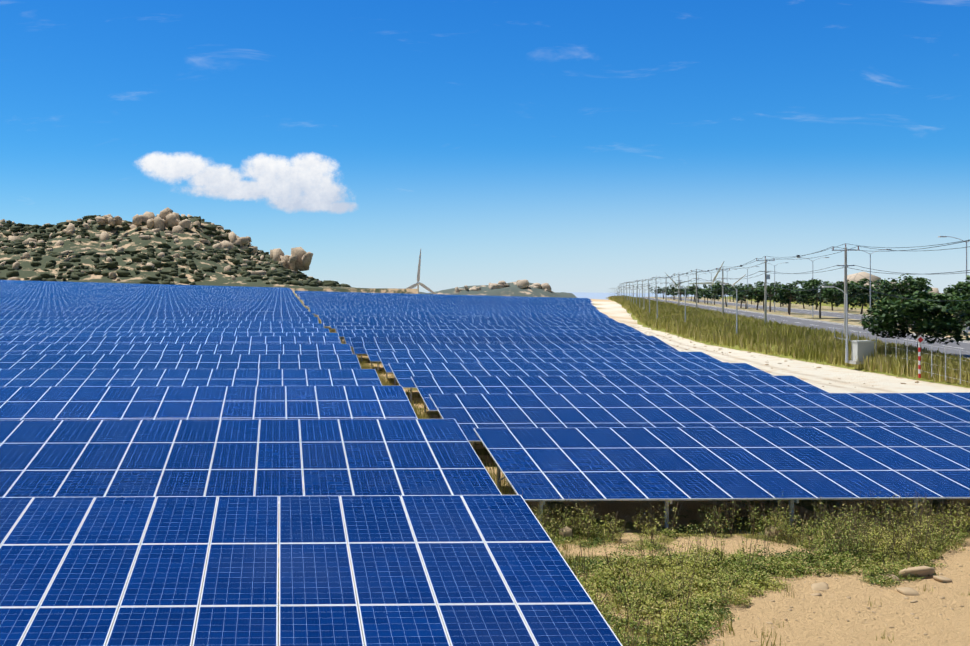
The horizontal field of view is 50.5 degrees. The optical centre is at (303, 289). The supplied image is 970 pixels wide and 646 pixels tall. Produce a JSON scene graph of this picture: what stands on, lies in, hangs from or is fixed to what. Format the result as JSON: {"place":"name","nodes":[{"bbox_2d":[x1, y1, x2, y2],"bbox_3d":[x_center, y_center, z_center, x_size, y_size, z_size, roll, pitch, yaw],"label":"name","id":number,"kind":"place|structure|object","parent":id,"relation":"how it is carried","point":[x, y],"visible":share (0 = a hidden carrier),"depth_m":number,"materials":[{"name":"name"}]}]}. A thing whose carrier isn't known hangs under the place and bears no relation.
{"place":"outdoors","nodes":[
{"label":"outdoors","id":0,"kind":"place"},
{"bbox_2d":[0,215,417,293],"bbox_3d":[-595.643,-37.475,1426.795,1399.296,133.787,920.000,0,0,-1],"label":"hill","id":1,"kind":"structure","parent":0,"point":[217,277],"depth_m":1103.58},
{"bbox_2d":[0,207,320,281],"bbox_3d":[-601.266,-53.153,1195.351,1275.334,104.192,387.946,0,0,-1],"label":"hill boulders","id":2,"kind":"object","parent":1,"relation":"on","point":[299,258],"visible":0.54,"depth_m":1227.33,"materials":[{"name":"beige stone"}]},
{"bbox_2d":[0,215,350,286],"bbox_3d":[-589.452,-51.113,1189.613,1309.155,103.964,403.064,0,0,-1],"label":"hill shrubs","id":3,"kind":"object","parent":1,"relation":"on","point":[282,273],"visible":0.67,"depth_m":1126.45,"materials":[{"name":"green plant"}]},
{"bbox_2d":[0,0,969,293],"label":"sky","id":4,"kind":"structure","parent":0,"point":[588,146],"materials":[{"name":"blue"}]},
{"bbox_2d":[419,282,576,297],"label":"hill","id":5,"kind":"structure","parent":0,"point":[512,289],"depth_m":2518.12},
{"bbox_2d":[455,272,941,299],"bbox_3d":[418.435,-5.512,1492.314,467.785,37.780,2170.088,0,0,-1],"label":"rocks","id":6,"kind":"object","parent":5,"relation":"on","point":[856,277],"visible":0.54,"depth_m":2526.80,"materials":[{"name":"stone"}]},
{"bbox_2d":[192,292,969,645],"bbox_3d":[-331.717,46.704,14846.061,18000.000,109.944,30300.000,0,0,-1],"label":"ground","id":7,"kind":"structure","parent":0,"point":[834,608],"depth_m":21.60,"materials":[{"name":"beige sand"}]},
{"bbox_2d":[0,280,679,353],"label":"solar panels","id":8,"kind":"object","parent":7,"relation":"on","point":[44,307],"visible":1,"depth_m":139.38,"materials":[{"name":"blue glass"}]},
{"bbox_2d":[406,249,435,293],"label":"wind turbine","id":9,"kind":"object","parent":7,"relation":"on","point":[418,283],"visible":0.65,"depth_m":1499.56,"materials":[{"name":"white metal"}]},
{"bbox_2d":[4,315,924,629],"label":"support posts","id":10,"kind":"object","parent":7,"relation":"on","point":[666,515],"visible":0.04,"depth_m":24.00,"materials":[{"name":"metal"}]},
{"bbox_2d":[0,333,969,645],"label":"solar panels","id":11,"kind":"object","parent":10,"relation":"on","point":[112,495],"visible":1,"depth_m":23.72,"materials":[{"name":"blue glass"}]},
{"bbox_2d":[314,315,969,645],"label":"grass tufts","id":12,"kind":"object","parent":7,"relation":"on","point":[418,415],"visible":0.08,"depth_m":21.31,"materials":[{"name":"green plant"}]},
{"bbox_2d":[689,262,723,284],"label":"wind turbine","id":13,"kind":"object","parent":7,"relation":"on","point":[713,283],"visible":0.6,"depth_m":1460.41,"materials":[{"name":"white metal"}]},
{"bbox_2d":[499,484,969,645],"bbox_3d":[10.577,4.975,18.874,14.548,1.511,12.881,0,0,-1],"label":"weeds","id":14,"kind":"object","parent":7,"relation":"on","point":[791,561],"visible":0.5,"depth_m":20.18,"materials":[{"name":"green plant"}]},
{"bbox_2d":[559,325,969,645],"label":"stones","id":15,"kind":"object","parent":7,"relation":"on","point":[923,571],"visible":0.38,"depth_m":19.62,"materials":[{"name":"beige stone"}]},
{"bbox_2d":[607,295,969,385],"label":"grass strip","id":16,"kind":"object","parent":7,"relation":"on","point":[803,342],"depth_m":94.06,"materials":[{"name":"green plant"}]},
{"bbox_2d":[608,296,969,387],"bbox_3d":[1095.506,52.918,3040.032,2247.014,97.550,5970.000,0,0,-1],"label":"road","id":17,"kind":"structure","parent":7,"relation":"on","point":[801,316],"depth_m":158.77,"materials":[{"name":"grey asphalt"}]},
{"bbox_2d":[609,236,968,362],"bbox_3d":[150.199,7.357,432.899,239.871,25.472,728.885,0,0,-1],"label":"street lamps","id":18,"kind":"object","parent":17,"relation":"on","point":[846,353],"visible":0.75,"depth_m":135.44,"materials":[{"name":"silver metal"}]},
{"bbox_2d":[616,240,969,337],"bbox_3d":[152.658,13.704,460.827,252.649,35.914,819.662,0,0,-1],"label":"power lines","id":19,"kind":"object","parent":17,"relation":"on","point":[845,267],"visible":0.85,"depth_m":124.07,"materials":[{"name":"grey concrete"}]},
{"bbox_2d":[649,274,969,346],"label":"street trees","id":20,"kind":"object","parent":17,"relation":"on","point":[882,320],"depth_m":121.31,"materials":[{"name":"green plant"}]},
{"bbox_2d":[834,327,967,383],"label":"fence","id":21,"kind":"object","parent":17,"relation":"on","point":[860,349],"visible":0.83,"depth_m":73.30,"materials":[{"name":"metal"}]}
]}

